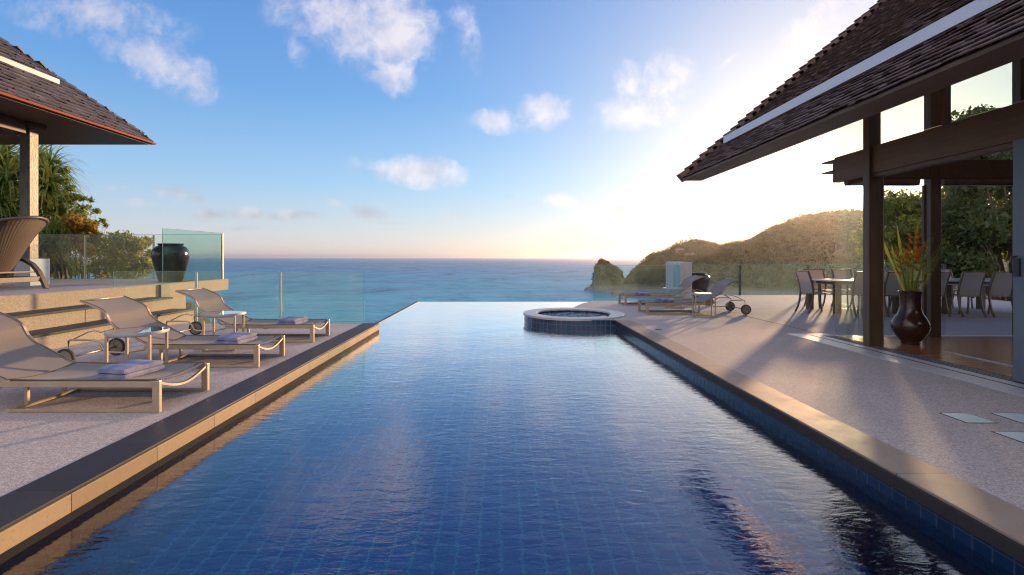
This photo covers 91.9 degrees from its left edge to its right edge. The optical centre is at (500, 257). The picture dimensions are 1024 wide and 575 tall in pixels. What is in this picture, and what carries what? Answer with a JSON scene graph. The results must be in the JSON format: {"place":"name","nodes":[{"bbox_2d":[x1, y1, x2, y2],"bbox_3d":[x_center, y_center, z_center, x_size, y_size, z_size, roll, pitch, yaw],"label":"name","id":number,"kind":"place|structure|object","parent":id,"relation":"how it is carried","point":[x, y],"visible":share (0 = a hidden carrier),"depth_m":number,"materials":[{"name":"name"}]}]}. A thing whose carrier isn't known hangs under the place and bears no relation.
{"place":"outdoors","nodes":[
{"label":"outdoors","id":0,"kind":"place"},
{"bbox_2d":[0,279,227,312],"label":"raised terrace","id":1,"kind":"structure","parent":0,"point":[8,304],"depth_m":8.60,"materials":[{"name":"beige stone"}]},
{"bbox_2d":[0,279,220,296],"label":"terrace paving","id":2,"kind":"structure","parent":1,"relation":"on","point":[55,286],"depth_m":9.69,"materials":[{"name":"grey stone"}]},
{"bbox_2d":[0,216,49,288],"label":"wicker chair","id":3,"kind":"object","parent":2,"relation":"on","point":[18,234],"visible":1,"depth_m":8.29,"materials":[{"name":"wicker"}]},
{"bbox_2d":[14,259,49,285],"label":"stone block","id":4,"kind":"structure","parent":2,"relation":"on","point":[43,265],"depth_m":9.60,"materials":[{"name":"grey stone"}]},
{"bbox_2d":[0,37,155,258],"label":"open pavilion","id":5,"kind":"structure","parent":2,"relation":"on","point":[41,103],"depth_m":10.05,"materials":[{"name":"brown wood"}]},
{"bbox_2d":[38,234,221,278],"bbox_3d":[-11.510,-0.018,12.660,8.810,1.137,0.035,0,0,0],"label":"glass balustrade","id":6,"kind":"object","parent":2,"relation":"on","point":[132,234],"visible":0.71,"depth_m":12.65,"materials":[{"name":"beige metal"}]},
{"bbox_2d":[151,243,189,281],"bbox_3d":[-7.400,0.120,11.100,0.720,0.860,0.720,0,0,0],"label":"urn","id":7,"kind":"object","parent":2,"relation":"on","point":[176,256],"visible":0.97,"depth_m":10.87,"materials":[{"name":"ceramic"}]},
{"bbox_2d":[162,228,222,283],"bbox_3d":[-7.090,0.004,11.507,0.030,1.252,2.256,0,0,0],"label":"glass balustrade","id":8,"kind":"object","parent":2,"relation":"on","point":[190,230],"visible":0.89,"depth_m":10.93,"materials":[{"name":"beige metal"}]},
{"bbox_2d":[0,323,362,496],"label":"deck","id":9,"kind":"structure","parent":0,"point":[34,446],"depth_m":4.18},
{"bbox_2d":[5,297,194,348],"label":"steps","id":10,"kind":"structure","parent":9,"relation":"on","point":[55,327],"depth_m":7.42,"materials":[{"name":"stone"}]},
{"bbox_2d":[0,312,208,412],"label":"sun lounger","id":11,"kind":"object","parent":9,"relation":"on","point":[27,360],"visible":0.96,"depth_m":4.33,"materials":[{"name":"beige fabric"}]},
{"bbox_2d":[95,359,164,378],"bbox_3d":[-3.217,0.965,4.310,0.296,0.095,0.401,0,0,8],"label":"folded towel","id":12,"kind":"object","parent":11,"relation":"on","point":[127,369],"visible":1,"depth_m":4.20,"materials":[{"name":"fabric"}]},
{"bbox_2d":[104,326,169,361],"bbox_3d":[-3.760,1.000,5.130,0.552,0.499,0.552,0,0,-12],"label":"side table","id":13,"kind":"object","parent":9,"relation":"on","point":[130,332],"visible":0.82,"depth_m":5.03,"materials":[{"name":"beige glass"}]},
{"bbox_2d":[57,296,284,367],"bbox_3d":[-3.877,0.867,5.945,2.275,0.766,0.778,0,0,0],"label":"sun lounger","id":14,"kind":"object","parent":9,"relation":"on","point":[118,312],"visible":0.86,"depth_m":5.91,"materials":[{"name":"beige fabric"}]},
{"bbox_2d":[214,332,257,343],"bbox_3d":[-3.167,0.965,5.940,0.296,0.095,0.400,0,0,5],"label":"folded towel","id":15,"kind":"object","parent":14,"relation":"on","point":[236,338],"visible":0.99,"depth_m":5.80,"materials":[{"name":"fabric"}]},
{"bbox_2d":[200,310,246,351],"bbox_3d":[-3.780,1.000,6.760,0.552,0.499,0.552,0,0,-12],"label":"side table","id":16,"kind":"object","parent":9,"relation":"on","point":[213,315],"visible":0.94,"depth_m":6.61,"materials":[{"name":"beige metal"}]},
{"bbox_2d":[113,271,363,320],"bbox_3d":[-4.920,0.764,9.300,4.713,1.012,0.014,0,0,0],"label":"glass balustrade","id":17,"kind":"object","parent":9,"relation":"on","point":[280,294],"visible":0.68,"depth_m":9.30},
{"bbox_2d":[166,288,329,342],"bbox_3d":[-3.877,0.867,7.595,2.275,0.766,0.778,0,0,0],"label":"sun lounger","id":18,"kind":"object","parent":9,"relation":"on","point":[205,300],"visible":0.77,"depth_m":7.55,"materials":[{"name":"beige fabric"}]},
{"bbox_2d":[277,316,308,324],"bbox_3d":[-3.187,0.965,7.600,0.296,0.095,0.400,0,0,6],"label":"folded towel","id":19,"kind":"object","parent":18,"relation":"on","point":[294,320],"visible":0.98,"depth_m":7.47,"materials":[{"name":"fabric"}]},
{"bbox_2d":[186,302,211,322],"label":"ground","id":20,"kind":"structure","parent":0,"point":[190,305],"depth_m":16.02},
{"bbox_2d":[0,145,57,231],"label":"strap leaf palm","id":21,"kind":"object","parent":20,"relation":"on","point":[8,175],"visible":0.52,"depth_m":14.08,"materials":[{"name":"green plant"}]},
{"bbox_2d":[2,151,87,278],"bbox_3d":[-15.576,-0.808,16.239,3.606,5.345,2.051,0,0,0],"label":"shrub","id":22,"kind":"object","parent":20,"relation":"on","point":[53,276],"visible":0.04,"depth_m":16.23,"materials":[{"name":"green plant"}]},
{"bbox_2d":[1,145,101,278],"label":"strap leaf palm","id":23,"kind":"object","parent":20,"relation":"on","point":[49,201],"visible":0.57,"depth_m":14.69,"materials":[{"name":"green plant"}]},
{"bbox_2d":[38,201,99,278],"bbox_3d":[-12.686,0.131,14.095,2.709,3.457,2.168,0,0,0],"label":"strap leaf palm","id":24,"kind":"object","parent":20,"relation":"on","point":[60,255],"visible":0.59,"depth_m":13.92,"materials":[{"name":"green plant"}]},
{"bbox_2d":[59,211,100,278],"bbox_3d":[-11.845,0.180,13.957,0.989,2.948,0.872,0,0,-14],"label":"shrub","id":25,"kind":"object","parent":20,"relation":"on","point":[77,223],"visible":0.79,"depth_m":13.83,"materials":[{"name":"orange plant"}]},
{"bbox_2d":[51,158,108,278],"bbox_3d":[-12.725,-0.575,15.011,2.170,4.860,0.956,0,0,0],"label":"shrub","id":26,"kind":"object","parent":20,"relation":"on","point":[80,198],"visible":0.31,"depth_m":14.97,"materials":[{"name":"green plant"}]},
{"bbox_2d":[86,229,152,278],"bbox_3d":[-10.903,0.529,14.342,2.146,2.652,1.302,0,0,23],"label":"shrub","id":27,"kind":"object","parent":20,"relation":"on","point":[115,256],"visible":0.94,"depth_m":14.07,"materials":[{"name":"green plant"}]},
{"bbox_2d":[849,188,977,290],"bbox_3d":[21.554,0.849,25.983,5.232,8.677,9.761,0,0,44],"label":"leafy tree","id":28,"kind":"object","parent":20,"relation":"on","point":[903,212],"visible":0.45,"depth_m":24.43,"materials":[{"name":"green plant"}]},
{"bbox_2d":[920,104,1011,300],"bbox_3d":[26.680,-0.866,24.388,14.538,13.144,7.822,0,0,0],"label":"tree","id":29,"kind":"object","parent":20,"relation":"on","point":[969,214],"visible":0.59,"depth_m":22.58,"materials":[{"name":"green plant"}]},
{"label":"retaining wall","id":30,"kind":"object","parent":20,"relation":"on","visible":0},
{"bbox_2d":[159,284,169,296],"bbox_3d":[-7.005,0.756,10.320,0.050,0.388,0.280,0,0,0],"label":"drain slot","id":31,"kind":"object","parent":30,"relation":"attached to","point":[164,290],"visible":0.64,"depth_m":10.28,"materials":[{"name":"beige stone"}]},
{"bbox_2d":[13,258,655,322],"bbox_3d":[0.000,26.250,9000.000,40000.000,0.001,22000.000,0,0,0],"label":"sea","id":32,"kind":"structure","parent":0,"point":[377,290],"depth_m":517.50,"materials":[{"name":"liquid"}]},
{"bbox_2d":[584,287,593,290],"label":"sea rock","id":33,"kind":"object","parent":32,"relation":"in","point":[588,288],"visible":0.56,"depth_m":392.53,"materials":[{"name":"stone"}]},
{"bbox_2d":[589,263,624,290],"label":"island rock","id":34,"kind":"object","parent":32,"relation":"on","point":[611,285],"visible":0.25,"depth_m":389.50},
{"bbox_2d":[591,258,625,281],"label":"island scrub","id":35,"kind":"object","parent":34,"relation":"on","point":[610,267],"visible":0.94,"depth_m":393.51,"materials":[{"name":"green plant"}]},
{"bbox_2d":[611,289,623,294],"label":"sea rock","id":36,"kind":"object","parent":32,"relation":"in","point":[615,292],"visible":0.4,"depth_m":349.49,"materials":[{"name":"grey stone"}]},
{"bbox_2d":[623,290,634,293],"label":"sea rock","id":37,"kind":"object","parent":32,"relation":"in","point":[627,292],"visible":0.43,"depth_m":346.07,"materials":[{"name":"grey stone"}]},
{"bbox_2d":[0,0,1011,257],"label":"sky","id":38,"kind":"structure","parent":0,"point":[278,128],"materials":[{"name":"blue"}]},
{"bbox_2d":[0,302,1012,574],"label":"pool water","id":39,"kind":"structure","parent":0,"point":[460,438],"depth_m":3.07,"materials":[{"name":"blue liquid"}]},
{"bbox_2d":[0,316,1023,574],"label":"pool basin","id":40,"kind":"object","parent":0,"point":[1006,562],"visible":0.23,"depth_m":3.19,"materials":[{"name":"blue tile"}]},
{"bbox_2d":[0,323,378,553],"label":"pool coping","id":41,"kind":"object","parent":40,"relation":"on","point":[33,507],"visible":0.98,"depth_m":3.22,"materials":[{"name":"stone"}]},
{"bbox_2d":[376,301,418,322],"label":"pool overflow wall","id":42,"kind":"structure","parent":40,"relation":"attached to","point":[380,321],"depth_m":12.48,"materials":[{"name":"grey stone"}]},
{"bbox_2d":[615,320,1023,563],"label":"pool coping","id":43,"kind":"object","parent":40,"relation":"on","point":[992,520],"visible":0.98,"depth_m":3.09,"materials":[{"name":"stone"}]},
{"bbox_2d":[666,262,691,298],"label":"stone pillar","id":44,"kind":"structure","parent":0,"point":[677,273],"depth_m":15.16,"materials":[{"name":"white stone"}]},
{"bbox_2d":[573,295,1023,509],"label":"deck","id":45,"kind":"structure","parent":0,"point":[901,407],"depth_m":5.15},
{"bbox_2d":[523,308,624,320],"bbox_3d":[1.600,1.603,10.900,2.200,0.895,2.200,0,0,0],"label":"spa tub","id":46,"kind":"object","parent":45,"relation":"on","point":[574,314],"visible":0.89,"depth_m":11.03,"materials":[{"name":"stone"}]},
{"bbox_2d":[594,265,594,300],"bbox_3d":[3.925,0.737,14.270,2.443,1.027,0.014,0,0,0],"label":"glass balustrade","id":47,"kind":"object","parent":45,"relation":"on","point":[594,282],"visible":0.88,"depth_m":14.26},
{"bbox_2d":[618,275,713,305],"bbox_3d":[4.327,0.867,13.075,2.275,0.766,0.778,0,0,0],"label":"sun lounger","id":48,"kind":"object","parent":45,"relation":"on","point":[686,283],"visible":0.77,"depth_m":12.96,"materials":[{"name":"beige fabric"}]},
{"bbox_2d":[634,292,650,295],"bbox_3d":[3.743,0.965,13.070,0.296,0.095,0.401,0,0,-4],"label":"folded towel","id":49,"kind":"object","parent":48,"relation":"on","point":[642,294],"visible":0.98,"depth_m":12.89,"materials":[{"name":"fabric"}]},
{"bbox_2d":[663,287,685,308],"bbox_3d":[4.300,1.000,12.250,0.552,0.499,0.552,0,0,12],"label":"side table","id":50,"kind":"object","parent":45,"relation":"on","point":[674,288],"visible":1,"depth_m":12.09,"materials":[{"name":"beige metal"}]},
{"bbox_2d":[638,278,750,314],"bbox_3d":[4.327,0.867,11.175,2.275,0.766,0.778,0,0,0],"label":"sun lounger","id":51,"kind":"object","parent":45,"relation":"on","point":[719,286],"visible":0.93,"depth_m":11.00,"materials":[{"name":"beige fabric"}]},
{"bbox_2d":[655,298,674,301],"bbox_3d":[3.703,0.965,11.171,0.296,0.095,0.401,0,0,-5],"label":"folded towel","id":52,"kind":"object","parent":51,"relation":"on","point":[664,300],"visible":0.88,"depth_m":10.98,"materials":[{"name":"fabric"}]},
{"bbox_2d":[692,273,709,296],"bbox_3d":[6.300,0.870,15.750,0.680,0.760,0.680,0,0,0],"label":"urn","id":53,"kind":"object","parent":45,"relation":"on","point":[702,283],"visible":0.61,"depth_m":15.48,"materials":[{"name":"ceramic"}]},
{"bbox_2d":[690,292,717,317],"bbox_3d":[4.300,1.000,10.480,0.552,0.499,0.552,0,0,12],"label":"side table","id":54,"kind":"object","parent":45,"relation":"on","point":[711,294],"visible":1,"depth_m":10.32,"materials":[{"name":"beige metal"}]},
{"bbox_2d":[795,270,834,313],"bbox_3d":[7.120,0.778,11.220,0.647,0.959,0.504,0,0,0],"label":"dining chair","id":55,"kind":"object","parent":45,"relation":"on","point":[805,282],"visible":0.99,"depth_m":11.16,"materials":[{"name":"grey fabric"}]},
{"bbox_2d":[803,269,832,308],"bbox_3d":[8.020,0.778,12.390,0.504,0.959,0.647,0,0,0],"label":"dining chair","id":56,"kind":"object","parent":45,"relation":"on","point":[817,273],"visible":0.52,"depth_m":12.63,"materials":[{"name":"fabric"}]},
{"bbox_2d":[831,269,852,308],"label":"dining chair","id":57,"kind":"object","parent":45,"relation":"on","point":[841,273],"visible":0.41,"depth_m":12.64,"materials":[{"name":"fabric"}]},
{"bbox_2d":[739,264,945,294],"bbox_3d":[10.150,0.737,16.350,9.040,1.027,0.070,0,0,0],"label":"glass balustrade","id":58,"kind":"object","parent":45,"relation":"on","point":[944,266],"visible":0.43,"depth_m":16.32,"materials":[{"name":"metal"}]},
{"bbox_2d":[676,0,1023,387],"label":"glass pavilion","id":59,"kind":"structure","parent":45,"relation":"on","point":[868,67],"depth_m":6.44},
{"bbox_2d":[890,290,930,344],"bbox_3d":[5.860,0.858,7.080,0.456,0.765,0.456,0,0,0],"label":"floor vase","id":60,"kind":"object","parent":59,"relation":"on","point":[910,323],"visible":0.98,"depth_m":6.96,"materials":[{"name":"brown ceramic"}]},
{"bbox_2d":[884,225,948,290],"bbox_3d":[5.875,0.056,7.148,0.883,1.194,0.590,0,0,0],"label":"flower arrangement","id":61,"kind":"object","parent":60,"relation":"in","point":[907,263],"visible":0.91,"depth_m":7.08,"materials":[{"name":"green plant"}]},
{"bbox_2d":[1009,138,1023,382],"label":"sliding door","id":62,"kind":"structure","parent":59,"relation":"in","point":[1018,145],"depth_m":4.92,"materials":[{"name":"brown paint"}]},
{"bbox_2d":[839,272,862,316],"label":"dining chair","id":63,"kind":"object","parent":45,"relation":"on","point":[857,287],"visible":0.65,"depth_m":10.50,"materials":[{"name":"grey fabric"}]},
{"bbox_2d":[796,278,910,313],"bbox_3d":[8.135,0.877,11.475,1.830,0.745,1.250,0,0,0],"label":"dining table","id":64,"kind":"object","parent":45,"relation":"on","point":[838,297],"visible":0.47,"depth_m":10.96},
{"bbox_2d":[884,269,896,278],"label":"dining chair","id":65,"kind":"object","parent":45,"relation":"on","point":[885,271],"depth_m":12.69,"materials":[{"name":"grey fabric"}]},
{"bbox_2d":[884,272,909,316],"bbox_3d":[8.380,0.778,10.691,0.504,0.959,0.647,0,0,0],"label":"dining chair","id":66,"kind":"object","parent":45,"relation":"on","point":[892,286],"visible":0.48,"depth_m":10.46,"materials":[{"name":"grey fabric"}]},
{"bbox_2d":[887,270,916,309],"bbox_3d":[9.489,0.778,11.520,0.647,0.959,0.504,0,0,-6],"label":"dining chair","id":67,"kind":"object","parent":45,"relation":"on","point":[891,296],"visible":0.06,"depth_m":11.71,"materials":[{"name":"grey fabric"}]},
{"bbox_2d":[787,333,1023,396],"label":"stone sill","id":68,"kind":"structure","parent":45,"relation":"on","point":[991,384],"depth_m":5.70,"materials":[{"name":"grey stone"}]},
{"bbox_2d":[920,272,951,316],"bbox_3d":[9.160,0.778,10.639,0.504,0.959,0.647,0,0,-6],"label":"dining chair","id":69,"kind":"object","parent":45,"relation":"on","point":[945,277],"visible":0.25,"depth_m":10.42,"materials":[{"name":"grey fabric"}]},
{"bbox_2d":[910,278,990,313],"bbox_3d":[10.750,0.877,11.475,2.200,0.745,1.250,0,0,0],"label":"dining table","id":70,"kind":"object","parent":45,"relation":"on","point":[949,291],"visible":0.28,"depth_m":11.02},
{"bbox_2d":[941,269,972,308],"bbox_3d":[11.300,0.778,12.410,0.504,0.959,0.647,0,0,0],"label":"dining chair","id":71,"kind":"object","parent":45,"relation":"on","point":[951,276],"visible":0.27,"depth_m":12.57,"materials":[{"name":"beige metal"}]},
{"bbox_2d":[946,272,986,316],"bbox_3d":[9.880,0.778,10.610,0.504,0.959,0.647,0,0,0],"label":"dining chair","id":72,"kind":"object","parent":45,"relation":"on","point":[970,284],"visible":0.88,"depth_m":10.38,"materials":[{"name":"grey fabric"}]},
{"bbox_2d":[940,413,996,422],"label":"glass paving block","id":73,"kind":"structure","parent":45,"relation":"on","point":[967,417],"depth_m":3.83,"materials":[{"name":"glass"}]},
{"bbox_2d":[966,272,1011,316],"bbox_3d":[10.530,0.778,10.610,0.504,0.959,0.647,0,0,0],"label":"dining chair","id":74,"kind":"object","parent":45,"relation":"on","point":[1000,284],"visible":0.72,"depth_m":10.39,"materials":[{"name":"grey fabric"}]},
{"bbox_2d":[991,431,1023,442],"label":"glass paving block","id":75,"kind":"structure","parent":45,"relation":"on","point":[1017,435],"depth_m":3.48,"materials":[{"name":"glass"}]},
{"bbox_2d":[991,413,1023,422],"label":"glass paving block","id":76,"kind":"structure","parent":45,"relation":"on","point":[1018,417],"depth_m":3.87,"materials":[{"name":"glass"}]},
{"bbox_2d":[619,221,1008,298],"bbox_3d":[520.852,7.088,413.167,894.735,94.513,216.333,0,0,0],"label":"headland","id":77,"kind":"structure","parent":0,"point":[782,289],"depth_m":346.97,"materials":[{"name":"green plant"}]},
{"bbox_2d":[623,206,921,289],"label":"forest canopy","id":78,"kind":"object","parent":77,"relation":"on","point":[711,256],"visible":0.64,"depth_m":377.40,"materials":[{"name":"green plant"}]},
{"bbox_2d":[906,269,921,289],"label":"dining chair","id":79,"kind":"object","parent":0,"point":[915,277],"visible":0.03,"depth_m":12.68,"materials":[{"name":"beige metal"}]}
]}

